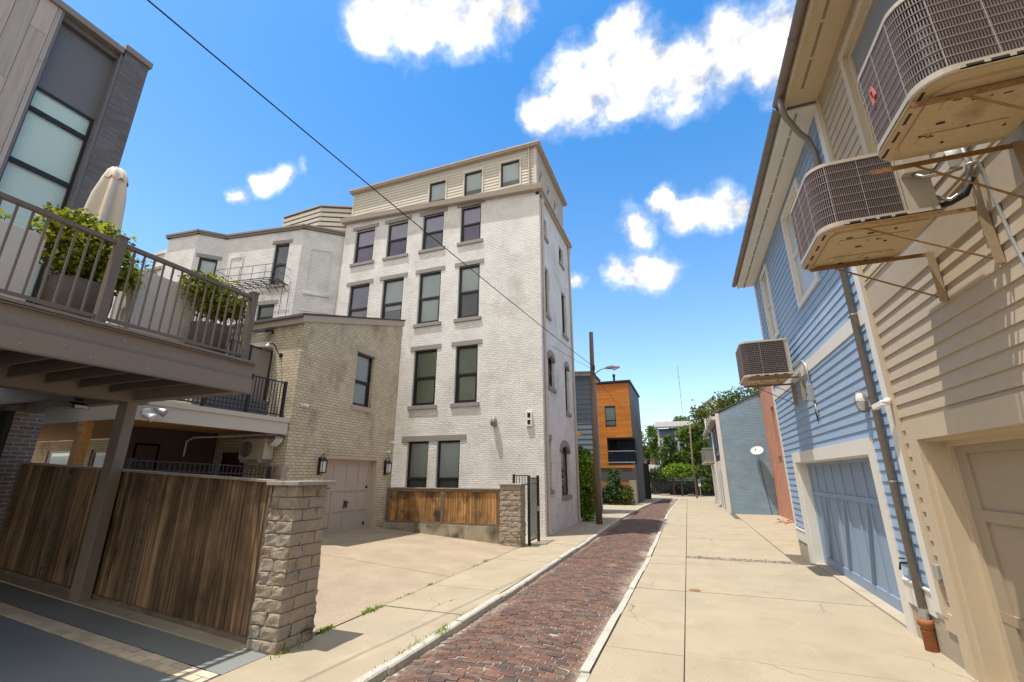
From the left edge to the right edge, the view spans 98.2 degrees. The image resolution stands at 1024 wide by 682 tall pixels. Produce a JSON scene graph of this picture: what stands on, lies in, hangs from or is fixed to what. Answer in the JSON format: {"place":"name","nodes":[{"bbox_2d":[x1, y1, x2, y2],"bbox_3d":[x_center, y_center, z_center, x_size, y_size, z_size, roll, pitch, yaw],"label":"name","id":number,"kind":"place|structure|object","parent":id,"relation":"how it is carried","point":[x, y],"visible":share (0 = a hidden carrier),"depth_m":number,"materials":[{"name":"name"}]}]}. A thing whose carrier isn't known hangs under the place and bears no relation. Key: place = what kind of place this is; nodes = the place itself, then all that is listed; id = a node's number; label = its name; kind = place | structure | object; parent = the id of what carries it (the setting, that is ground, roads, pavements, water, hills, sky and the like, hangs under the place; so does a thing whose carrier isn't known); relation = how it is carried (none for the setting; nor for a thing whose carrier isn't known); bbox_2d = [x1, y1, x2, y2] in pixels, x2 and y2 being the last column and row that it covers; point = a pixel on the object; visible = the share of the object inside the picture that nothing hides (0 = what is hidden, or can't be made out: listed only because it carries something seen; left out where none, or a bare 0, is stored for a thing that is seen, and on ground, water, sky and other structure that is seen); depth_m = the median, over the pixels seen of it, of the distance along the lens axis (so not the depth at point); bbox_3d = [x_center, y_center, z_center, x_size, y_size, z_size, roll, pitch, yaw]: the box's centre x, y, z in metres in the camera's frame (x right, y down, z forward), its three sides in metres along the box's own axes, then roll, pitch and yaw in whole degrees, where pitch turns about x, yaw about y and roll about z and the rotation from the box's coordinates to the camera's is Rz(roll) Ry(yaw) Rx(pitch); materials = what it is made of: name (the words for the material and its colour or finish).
{"place":"outdoors","nodes":[
{"label":"outdoors","id":0,"kind":"place"},
{"bbox_2d":[0,582,267,681],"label":"parking pad","id":1,"kind":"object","parent":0,"point":[28,653],"visible":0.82,"depth_m":5.32,"materials":[{"name":"concrete"}]},
{"bbox_2d":[0,573,245,651],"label":"concrete edging","id":2,"kind":"object","parent":1,"relation":"on","point":[219,642],"visible":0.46,"depth_m":6.28,"materials":[{"name":"concrete"}]},
{"bbox_2d":[0,191,259,601],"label":"raised deck","id":3,"kind":"structure","parent":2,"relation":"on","point":[51,359],"depth_m":6.12,"materials":[{"name":"wood"}]},
{"bbox_2d":[0,219,46,300],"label":"box planter","id":4,"kind":"object","parent":3,"relation":"on","point":[10,251],"visible":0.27,"depth_m":5.25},
{"bbox_2d":[34,274,114,318],"bbox_3d":[-5.708,-0.415,5.768,0.720,0.660,0.720,-6,-18,20],"label":"stone pot","id":5,"kind":"object","parent":3,"relation":"on","point":[50,287],"visible":0.47,"depth_m":5.54,"materials":[{"name":"stone"}]},
{"bbox_2d":[35,202,148,296],"bbox_3d":[-5.701,-1.138,5.989,1.085,1.178,1.420,-6,-18,20],"label":"potted shrub","id":6,"kind":"object","parent":5,"relation":"in","point":[89,220],"visible":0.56,"depth_m":5.77,"materials":[{"name":"green plant"}]},
{"bbox_2d":[66,397,89,409],"bbox_3d":[-7.356,1.046,7.490,0.392,0.217,0.230,-6,-18,20],"label":"floodlight","id":7,"kind":"object","parent":3,"relation":"attached to","point":[73,402],"visible":0.98,"depth_m":7.46,"materials":[{"name":"metal"}]},
{"bbox_2d":[58,166,128,275],"bbox_3d":[-6.383,-1.349,6.753,0.653,3.020,0.635,-15,-22,41],"label":"patio umbrella","id":8,"kind":"object","parent":3,"relation":"on","point":[106,200],"visible":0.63,"depth_m":6.93,"materials":[{"name":"beige fabric"}]},
{"bbox_2d":[108,270,196,342],"bbox_3d":[-5.477,-0.357,6.787,0.530,1.140,0.840,-6,-18,20],"label":"box planter","id":9,"kind":"object","parent":3,"relation":"on","point":[126,305],"visible":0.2,"depth_m":6.59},
{"bbox_2d":[184,321,231,353],"bbox_3d":[-4.793,0.026,6.982,0.600,0.520,0.600,-6,-18,20],"label":"stone pot","id":10,"kind":"object","parent":3,"relation":"on","point":[201,330],"visible":0.51,"depth_m":6.79,"materials":[{"name":"stone"}]},
{"bbox_2d":[178,269,247,325],"bbox_3d":[-4.769,-0.587,7.129,0.866,1.065,1.081,-6,-18,20],"label":"potted shrub","id":11,"kind":"object","parent":10,"relation":"in","point":[200,293],"visible":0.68,"depth_m":7.03,"materials":[{"name":"green plant"}]},
{"bbox_2d":[0,462,280,643],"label":"wooden fence","id":12,"kind":"object","parent":2,"relation":"on","point":[183,549],"visible":0.81,"depth_m":6.75,"materials":[{"name":"brown wood"}]},
{"bbox_2d":[0,492,711,674],"bbox_3d":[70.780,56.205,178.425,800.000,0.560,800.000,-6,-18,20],"label":"ground","id":13,"kind":"structure","parent":0,"point":[201,668],"depth_m":6.27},
{"bbox_2d":[31,439,108,466],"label":"house","id":14,"kind":"structure","parent":13,"relation":"on","point":[59,451],"depth_m":15.98,"materials":[{"name":"beige brick"}]},
{"bbox_2d":[46,451,69,464],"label":"window","id":15,"kind":"structure","parent":14,"relation":"in","point":[58,457],"depth_m":16.11,"materials":[{"name":"white glass"}]},
{"bbox_2d":[89,449,106,466],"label":"window","id":16,"kind":"structure","parent":14,"relation":"in","point":[97,459],"depth_m":15.28,"materials":[{"name":"white glass"}]},
{"bbox_2d":[0,0,152,526],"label":"modern house","id":17,"kind":"structure","parent":13,"relation":"on","point":[72,81],"depth_m":9.79,"materials":[{"name":"brick"}]},
{"bbox_2d":[0,158,71,233],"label":"window","id":18,"kind":"structure","parent":17,"relation":"in","point":[20,181],"depth_m":9.35,"materials":[{"name":"glass"}]},
{"bbox_2d":[25,245,50,302],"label":"window","id":19,"kind":"structure","parent":17,"relation":"in","point":[38,274],"depth_m":9.30,"materials":[{"name":"glass"}]},
{"bbox_2d":[9,107,87,186],"bbox_3d":[-10.149,-4.233,9.720,0.100,1.300,1.080,-6,-18,20],"label":"window","id":20,"kind":"structure","parent":17,"relation":"in","point":[42,144],"depth_m":9.75,"materials":[{"name":"glass"}]},
{"bbox_2d":[29,86,93,138],"bbox_3d":[-10.149,-5.123,9.990,0.100,0.560,1.080,-6,-18,20],"label":"window","id":21,"kind":"structure","parent":17,"relation":"in","point":[42,101],"depth_m":10.01,"materials":[{"name":"glass"}]},
{"bbox_2d":[37,401,289,474],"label":"terrace","id":22,"kind":"structure","parent":13,"relation":"on","point":[172,431],"depth_m":11.37,"materials":[{"name":"beige"}]},
{"bbox_2d":[141,407,167,421],"bbox_3d":[-7.390,1.527,9.175,0.308,0.320,0.416,-6,-18,20],"label":"twin floodlight","id":23,"kind":"object","parent":22,"relation":"attached to","point":[148,415],"visible":1,"depth_m":9.12,"materials":[{"name":"white plastic"}]},
{"bbox_2d":[191,395,268,415],"bbox_3d":[-7.298,1.677,11.594,0.350,0.455,1.900,-6,-18,20],"label":"planter trough","id":24,"kind":"object","parent":22,"relation":"on","point":[228,401],"visible":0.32,"depth_m":11.48,"materials":[{"name":"metal"}]},
{"bbox_2d":[178,373,287,416],"bbox_3d":[-7.097,1.165,10.963,0.070,1.010,3.665,-6,-18,20],"label":"terrace railing","id":25,"kind":"object","parent":22,"relation":"on","point":[203,401],"visible":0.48,"depth_m":11.79,"materials":[{"name":"metal"}]},
{"bbox_2d":[228,339,272,400],"bbox_3d":[-7.437,1.103,12.449,0.070,2.050,1.340,-6,-18,20],"label":"privacy screen","id":26,"kind":"object","parent":22,"relation":"on","point":[261,358],"visible":0.27,"depth_m":12.84,"materials":[{"name":"metal"}]},
{"bbox_2d":[46,224,345,462],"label":"wing","id":27,"kind":"structure","parent":13,"relation":"on","point":[310,257],"depth_m":23.16,"materials":[{"name":"paint"}]},
{"bbox_2d":[195,253,221,278],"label":"window","id":28,"kind":"structure","parent":27,"relation":"in","point":[206,265],"depth_m":23.53,"materials":[{"name":"grey glass"}]},
{"bbox_2d":[215,262,290,314],"bbox_3d":[-13.011,-1.977,21.955,4.146,3.520,0.970,-4,-17,12],"label":"fire escape","id":29,"kind":"object","parent":27,"relation":"attached to","point":[256,284],"visible":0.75,"depth_m":22.08,"materials":[{"name":"metal"}]},
{"bbox_2d":[257,300,277,319],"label":"window","id":30,"kind":"structure","parent":27,"relation":"in","point":[264,312],"depth_m":22.31,"materials":[{"name":"grey glass"}]},
{"bbox_2d":[265,239,292,288],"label":"window","id":31,"kind":"structure","parent":27,"relation":"in","point":[281,255],"depth_m":23.06,"materials":[{"name":"grey glass"}]},
{"bbox_2d":[302,248,331,297],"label":"blind window","id":32,"kind":"structure","parent":27,"relation":"in","point":[306,292],"depth_m":22.54,"materials":[{"name":"white paint"}]},
{"bbox_2d":[282,205,352,230],"bbox_3d":[-10.952,-6.380,24.556,4.637,2.055,0.719,-4,-17,12],"label":"rooftop screen","id":33,"kind":"object","parent":27,"relation":"on","point":[327,216],"visible":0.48,"depth_m":24.45,"materials":[{"name":"beige"}]},
{"bbox_2d":[168,313,405,534],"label":"garage building","id":34,"kind":"structure","parent":13,"relation":"on","point":[339,374],"depth_m":14.24,"materials":[{"name":"beige brick"}]},
{"bbox_2d":[182,434,282,462],"bbox_3d":[-7.735,3.021,12.488,2.800,0.782,0.551,-2,-17,6],"label":"split unit","id":35,"kind":"object","parent":34,"relation":"attached to","point":[260,450],"visible":0.98,"depth_m":12.27,"materials":[{"name":"beige metal"}]},
{"bbox_2d":[222,452,243,476],"bbox_3d":[-8.046,4.395,12.692,0.950,2.350,0.070,-6,-18,20],"label":"lower door","id":36,"kind":"structure","parent":34,"relation":"in","point":[231,458],"depth_m":12.96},
{"bbox_2d":[317,453,327,475],"bbox_3d":[-5.653,3.685,13.262,0.285,0.664,0.230,-6,-18,20],"label":"wall lantern","id":37,"kind":"object","parent":34,"relation":"attached to","point":[322,464],"depth_m":13.21,"materials":[{"name":"metal"}]},
{"bbox_2d":[320,459,371,534],"bbox_3d":[-5.449,5.051,14.477,0.105,2.270,2.400,-6,-18,20],"label":"garage door","id":38,"kind":"structure","parent":34,"relation":"in","point":[346,505],"depth_m":14.55,"materials":[{"name":"wood"}]},
{"bbox_2d":[351,353,372,412],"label":"window","id":39,"kind":"structure","parent":34,"relation":"in","point":[361,387],"depth_m":15.78,"materials":[{"name":"grey glass"}]},
{"bbox_2d":[381,522,499,543],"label":"retaining wall","id":40,"kind":"structure","parent":13,"relation":"on","point":[489,534],"depth_m":14.53,"materials":[{"name":"concrete"}]},
{"bbox_2d":[384,487,500,526],"bbox_3d":[-2.397,5.567,14.991,4.380,1.150,0.140,-6,-18,20],"label":"wooden fence","id":41,"kind":"object","parent":40,"relation":"on","point":[456,506],"visible":0.94,"depth_m":14.92,"materials":[{"name":"brown wood"}]},
{"bbox_2d":[336,140,581,536],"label":"white brick building","id":42,"kind":"structure","parent":13,"relation":"on","point":[477,352],"depth_m":19.86,"materials":[{"name":"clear brick"}]},
{"bbox_2d":[347,278,372,316],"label":"window","id":43,"kind":"structure","parent":42,"relation":"in","point":[358,305],"depth_m":22.29,"materials":[{"name":"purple glass"}]},
{"bbox_2d":[349,222,378,267],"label":"window","id":44,"kind":"structure","parent":42,"relation":"in","point":[365,240],"depth_m":23.14,"materials":[{"name":"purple glass"}]},
{"bbox_2d":[380,272,407,318],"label":"window","id":45,"kind":"structure","parent":42,"relation":"in","point":[393,289],"depth_m":21.55,"materials":[{"name":"grey glass"}]},
{"bbox_2d":[382,215,411,260],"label":"window","id":46,"kind":"structure","parent":42,"relation":"in","point":[397,240],"depth_m":22.46,"materials":[{"name":"clear glass"}]},
{"bbox_2d":[406,441,428,487],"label":"window","id":47,"kind":"structure","parent":42,"relation":"in","point":[418,451],"depth_m":18.63,"materials":[{"name":"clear glass"}]},
{"bbox_2d":[407,344,440,409],"bbox_3d":[-3.830,1.587,19.546,1.570,2.860,0.280,-6,-18,20],"label":"window","id":48,"kind":"structure","parent":42,"relation":"in","point":[425,361],"depth_m":19.64,"materials":[{"name":"grey glass"}]},
{"bbox_2d":[413,265,444,327],"bbox_3d":[-3.830,-2.035,20.643,1.570,2.910,0.280,-6,-18,20],"label":"window","id":49,"kind":"structure","parent":42,"relation":"in","point":[429,298],"depth_m":20.75,"materials":[{"name":"grey glass"}]},
{"bbox_2d":[418,207,447,253],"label":"window","id":50,"kind":"structure","parent":42,"relation":"in","point":[433,225],"depth_m":21.75,"materials":[{"name":"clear glass"}]},
{"bbox_2d":[427,178,447,202],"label":"window","id":51,"kind":"structure","parent":42,"relation":"in","point":[436,191],"depth_m":22.44,"materials":[{"name":"clear glass"}]},
{"bbox_2d":[436,440,459,487],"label":"window","id":52,"kind":"structure","parent":42,"relation":"in","point":[448,451],"depth_m":18.14,"materials":[{"name":"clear glass"}]},
{"bbox_2d":[450,339,481,407],"bbox_3d":[-1.927,1.378,18.856,1.460,2.860,0.280,-6,-18,20],"label":"window","id":53,"kind":"structure","parent":42,"relation":"in","point":[467,356],"depth_m":18.96,"materials":[{"name":"grey glass"}]},
{"bbox_2d":[453,258,483,322],"bbox_3d":[-1.927,-2.244,19.954,1.460,2.910,0.280,-6,-18,20],"label":"window","id":54,"kind":"structure","parent":42,"relation":"in","point":[468,309],"depth_m":20.06,"materials":[{"name":"grey glass"}]},
{"bbox_2d":[457,200,484,246],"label":"window","id":55,"kind":"structure","parent":42,"relation":"in","point":[471,217],"depth_m":21.05,"materials":[{"name":"clear glass"}]},
{"bbox_2d":[462,167,483,195],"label":"window","id":56,"kind":"structure","parent":42,"relation":"in","point":[473,182],"depth_m":21.77,"materials":[{"name":"clear glass"}]},
{"bbox_2d":[499,157,521,189],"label":"window","id":57,"kind":"structure","parent":42,"relation":"in","point":[510,175],"depth_m":21.10,"materials":[{"name":"clear glass"}]},
{"bbox_2d":[547,350,556,393],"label":"window","id":58,"kind":"structure","parent":42,"relation":"in","point":[550,355],"depth_m":19.09,"materials":[{"name":"clear glass"}]},
{"bbox_2d":[559,440,571,499],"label":"window","id":59,"kind":"structure","parent":42,"relation":"in","point":[565,449],"depth_m":19.74,"materials":[{"name":"clear glass"}]},
{"bbox_2d":[352,498,679,681],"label":"kerb","id":60,"kind":"structure","parent":13,"relation":"on","point":[379,673],"depth_m":6.68,"materials":[{"name":"concrete"}]},
{"bbox_2d":[595,373,645,502],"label":"orange house","id":61,"kind":"structure","parent":13,"relation":"on","point":[620,440],"depth_m":37.40,"materials":[{"name":"wood"}]},
{"bbox_2d":[605,407,615,425],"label":"window","id":62,"kind":"structure","parent":61,"relation":"in","point":[610,414],"depth_m":37.36,"materials":[{"name":"glass"}]},
{"bbox_2d":[643,463,651,498],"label":"garage gate","id":63,"kind":"structure","parent":61,"relation":"attached to","point":[647,480],"depth_m":41.78,"materials":[{"name":"metal"}]},
{"bbox_2d":[645,424,658,464],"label":"leafy tree","id":64,"kind":"object","parent":13,"relation":"on","point":[653,444],"visible":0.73,"depth_m":63.20,"materials":[{"name":"green plant"}]},
{"bbox_2d":[654,420,710,493],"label":"slate house","id":65,"kind":"structure","parent":13,"relation":"on","point":[672,425],"depth_m":55.65,"materials":[{"name":"paint"}]},
{"bbox_2d":[313,527,517,635],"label":"driveway","id":66,"kind":"structure","parent":0,"point":[349,589],"depth_m":10.36,"materials":[{"name":"concrete"}]},
{"bbox_2d":[125,458,271,478],"bbox_3d":[-7.084,3.526,10.222,0.070,1.499,3.428,-6,-18,20],"label":"yard railing","id":67,"kind":"object","parent":66,"relation":"on","point":[216,466],"visible":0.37,"depth_m":10.26,"materials":[{"name":"metal"}]},
{"bbox_2d":[246,481,336,654],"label":"stone pillar","id":68,"kind":"structure","parent":66,"relation":"on","point":[283,612],"depth_m":5.87,"materials":[{"name":"stone"}]},
{"bbox_2d":[62,0,795,444],"label":"sky","id":69,"kind":"structure","parent":0,"point":[650,119],"materials":[{"name":"blue"}]},
{"bbox_2d":[207,500,686,681],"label":"sidewalk","id":70,"kind":"structure","parent":0,"point":[645,642],"depth_m":6.58,"materials":[{"name":"concrete"}]},
{"bbox_2d":[268,559,546,671],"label":"grass","id":71,"kind":"structure","parent":70,"relation":"on","point":[331,626],"depth_m":6.31,"materials":[{"name":"green plant"}]},
{"bbox_2d":[382,499,676,681],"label":"alley","id":72,"kind":"structure","parent":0,"point":[627,530],"depth_m":6.82,"materials":[{"name":"brick"}]},
{"bbox_2d":[575,371,602,512],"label":"grey house","id":73,"kind":"structure","parent":0,"point":[583,402],"depth_m":27.19,"materials":[{"name":"wood"}]},
{"bbox_2d":[450,494,814,681],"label":"pavement base","id":74,"kind":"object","parent":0,"point":[797,558],"visible":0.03,"depth_m":11.87,"materials":[{"name":"concrete"}]},
{"bbox_2d":[498,483,526,547],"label":"stone pillar","id":75,"kind":"structure","parent":74,"relation":"on","point":[512,517],"depth_m":13.92,"materials":[{"name":"stone"}]},
{"bbox_2d":[527,475,539,544],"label":"iron gate","id":76,"kind":"structure","parent":75,"relation":"attached to","point":[533,527],"depth_m":14.55,"materials":[{"name":"metal"}]},
{"bbox_2d":[589,332,619,523],"bbox_3d":[4.521,3.933,21.081,1.562,9.302,0.324,-8,-18,24],"label":"utility pole","id":77,"kind":"object","parent":74,"relation":"on","point":[598,506],"visible":0.98,"depth_m":21.14,"materials":[{"name":"brown wood"}]},
{"bbox_2d":[147,0,590,364],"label":"overhead wire","id":78,"kind":"object","parent":77,"relation":"attached to","point":[174,22],"visible":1,"depth_m":7.77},
{"bbox_2d":[655,434,685,494],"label":"leafy tree","id":79,"kind":"object","parent":74,"relation":"on","point":[667,447],"visible":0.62,"depth_m":50.95,"materials":[{"name":"green plant"}]},
{"bbox_2d":[650,480,714,494],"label":"black fence","id":80,"kind":"object","parent":74,"relation":"on","point":[660,486],"visible":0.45,"depth_m":51.62,"materials":[{"name":"metal"}]},
{"bbox_2d":[674,422,711,495],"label":"leafy tree","id":81,"kind":"object","parent":74,"relation":"on","point":[698,441],"visible":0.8,"depth_m":49.80,"materials":[{"name":"green plant"}]},
{"bbox_2d":[681,382,758,429],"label":"leafy tree","id":82,"kind":"object","parent":74,"relation":"on","point":[702,414],"visible":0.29,"depth_m":44.94,"materials":[{"name":"green plant"}]},
{"bbox_2d":[703,393,778,514],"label":"blue brick house","id":83,"kind":"structure","parent":74,"relation":"on","point":[735,432],"depth_m":26.18,"materials":[{"name":"brick"}]},
{"bbox_2d":[702,448,714,463],"bbox_3d":[14.278,8.512,32.051,0.850,1.500,1.000,-6,-18,20],"label":"wall condenser","id":84,"kind":"object","parent":83,"relation":"attached to","point":[708,454],"depth_m":31.73,"materials":[{"name":"beige metal"}]},
{"bbox_2d":[687,556,799,564],"bbox_3d":[5.945,5.701,11.520,2.625,0.047,0.644,-6,-18,20],"label":"gravel strip","id":85,"kind":"object","parent":74,"relation":"on","point":[745,560],"visible":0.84,"depth_m":11.47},
{"bbox_2d":[758,386,793,520],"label":"salmon house","id":86,"kind":"structure","parent":74,"relation":"on","point":[777,461],"depth_m":23.78,"materials":[{"name":"brick"}]},
{"bbox_2d":[732,101,954,661],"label":"blue house","id":87,"kind":"structure","parent":74,"relation":"on","point":[848,533],"depth_m":8.72,"materials":[{"name":"paint"}]},
{"bbox_2d":[759,263,778,338],"bbox_3d":[7.412,-1.046,12.754,0.100,2.120,1.070,-6,-18,20],"label":"window","id":88,"kind":"structure","parent":87,"relation":"in","point":[770,313],"depth_m":12.91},
{"bbox_2d":[735,338,818,420],"bbox_3d":[6.175,0.987,10.511,1.212,2.011,1.802,-6,-18,20],"label":"wall condenser","id":89,"kind":"object","parent":87,"relation":"attached to","point":[763,363],"depth_m":10.51,"materials":[{"name":"beige metal"}]},
{"bbox_2d":[780,177,819,309],"bbox_3d":[6.090,-2.021,9.399,0.100,2.300,1.620,-6,-18,20],"label":"window","id":90,"kind":"structure","parent":87,"relation":"in","point":[804,281],"depth_m":9.77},
{"bbox_2d":[807,457,903,613],"bbox_3d":[6.770,3.613,8.870,0.107,2.370,5.230,-6,-18,20],"label":"garage door","id":91,"kind":"structure","parent":87,"relation":"in","point":[853,537],"depth_m":8.66,"materials":[{"name":"wood"}]},
{"bbox_2d":[777,97,939,652],"bbox_3d":[4.930,-0.083,6.576,0.976,8.274,0.181,9,-19,-26],"label":"downspout","id":92,"kind":"object","parent":87,"relation":"attached to","point":[925,622],"visible":0.83,"depth_m":6.21,"materials":[{"name":"metal"}]},
{"bbox_2d":[854,390,869,412],"bbox_3d":[5.424,0.945,6.909,0.168,0.352,0.235,-6,-18,20],"label":"oval bulkhead lamp","id":93,"kind":"object","parent":87,"relation":"attached to","point":[861,400],"visible":1,"depth_m":6.85,"materials":[{"name":"metal"}]},
{"bbox_2d":[772,0,1023,681],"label":"tan house","id":94,"kind":"structure","parent":74,"relation":"on","point":[952,368],"depth_m":4.86,"materials":[{"name":"paint"}]},
{"bbox_2d":[838,0,897,154],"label":"window","id":95,"kind":"structure","parent":94,"relation":"in","point":[875,11],"depth_m":5.95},
{"bbox_2d":[790,147,1023,302],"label":"wall condenser","id":96,"kind":"object","parent":94,"relation":"attached to","point":[849,212],"depth_m":4.38,"materials":[{"name":"beige metal"}]},
{"bbox_2d":[857,0,1023,198],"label":"wall condenser","id":97,"kind":"object","parent":94,"relation":"attached to","point":[936,76],"depth_m":3.13,"materials":[{"name":"beige metal"}]},
{"bbox_2d":[953,438,1023,681],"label":"garage door","id":98,"kind":"structure","parent":94,"relation":"in","point":[992,473],"depth_m":4.59,"materials":[{"name":"wood"}]},
{"bbox_2d":[581,495,978,681],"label":"concrete apron","id":99,"kind":"object","parent":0,"point":[759,622],"visible":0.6,"depth_m":6.76,"materials":[{"name":"concrete"}]},
{"bbox_2d":[578,446,603,520],"bbox_3d":[3.774,7.139,22.239,1.606,3.727,2.102,-6,-18,20],"label":"hedge","id":100,"kind":"object","parent":99,"relation":"on","point":[586,479],"visible":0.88,"depth_m":21.74,"materials":[{"name":"green plant"}]},
{"bbox_2d":[602,468,624,504],"bbox_3d":[7.675,11.084,33.868,2.127,2.836,1.649,-6,-18,20],"label":"garden bush","id":101,"kind":"object","parent":99,"relation":"on","point":[612,488],"visible":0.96,"depth_m":33.56,"materials":[{"name":"green plant"}]},
{"bbox_2d":[602,480,638,504],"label":"garden wall","id":102,"kind":"structure","parent":99,"relation":"on","point":[633,483],"depth_m":33.79,"materials":[{"name":"concrete"}]},
{"bbox_2d":[616,484,634,504],"bbox_3d":[8.504,11.551,33.277,1.381,1.605,1.497,-6,-18,20],"label":"garden bush","id":103,"kind":"object","parent":99,"relation":"on","point":[627,495],"visible":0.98,"depth_m":33.07,"materials":[{"name":"green plant"}]},
{"bbox_2d":[662,462,697,495],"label":"leafy tree","id":104,"kind":"object","parent":99,"relation":"on","point":[675,470],"visible":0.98,"depth_m":47.63,"materials":[{"name":"green plant"}]},
{"bbox_2d":[700,471,714,495],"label":"shrub","id":105,"kind":"object","parent":99,"relation":"on","point":[706,487],"visible":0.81,"depth_m":47.61,"materials":[{"name":"green plant"}]},
{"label":"paver bed","id":106,"kind":"structure","parent":0,"visible":0},
{"bbox_2d":[0,602,218,681],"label":"paver band","id":107,"kind":"object","parent":106,"relation":"on","point":[161,664],"visible":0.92,"depth_m":5.37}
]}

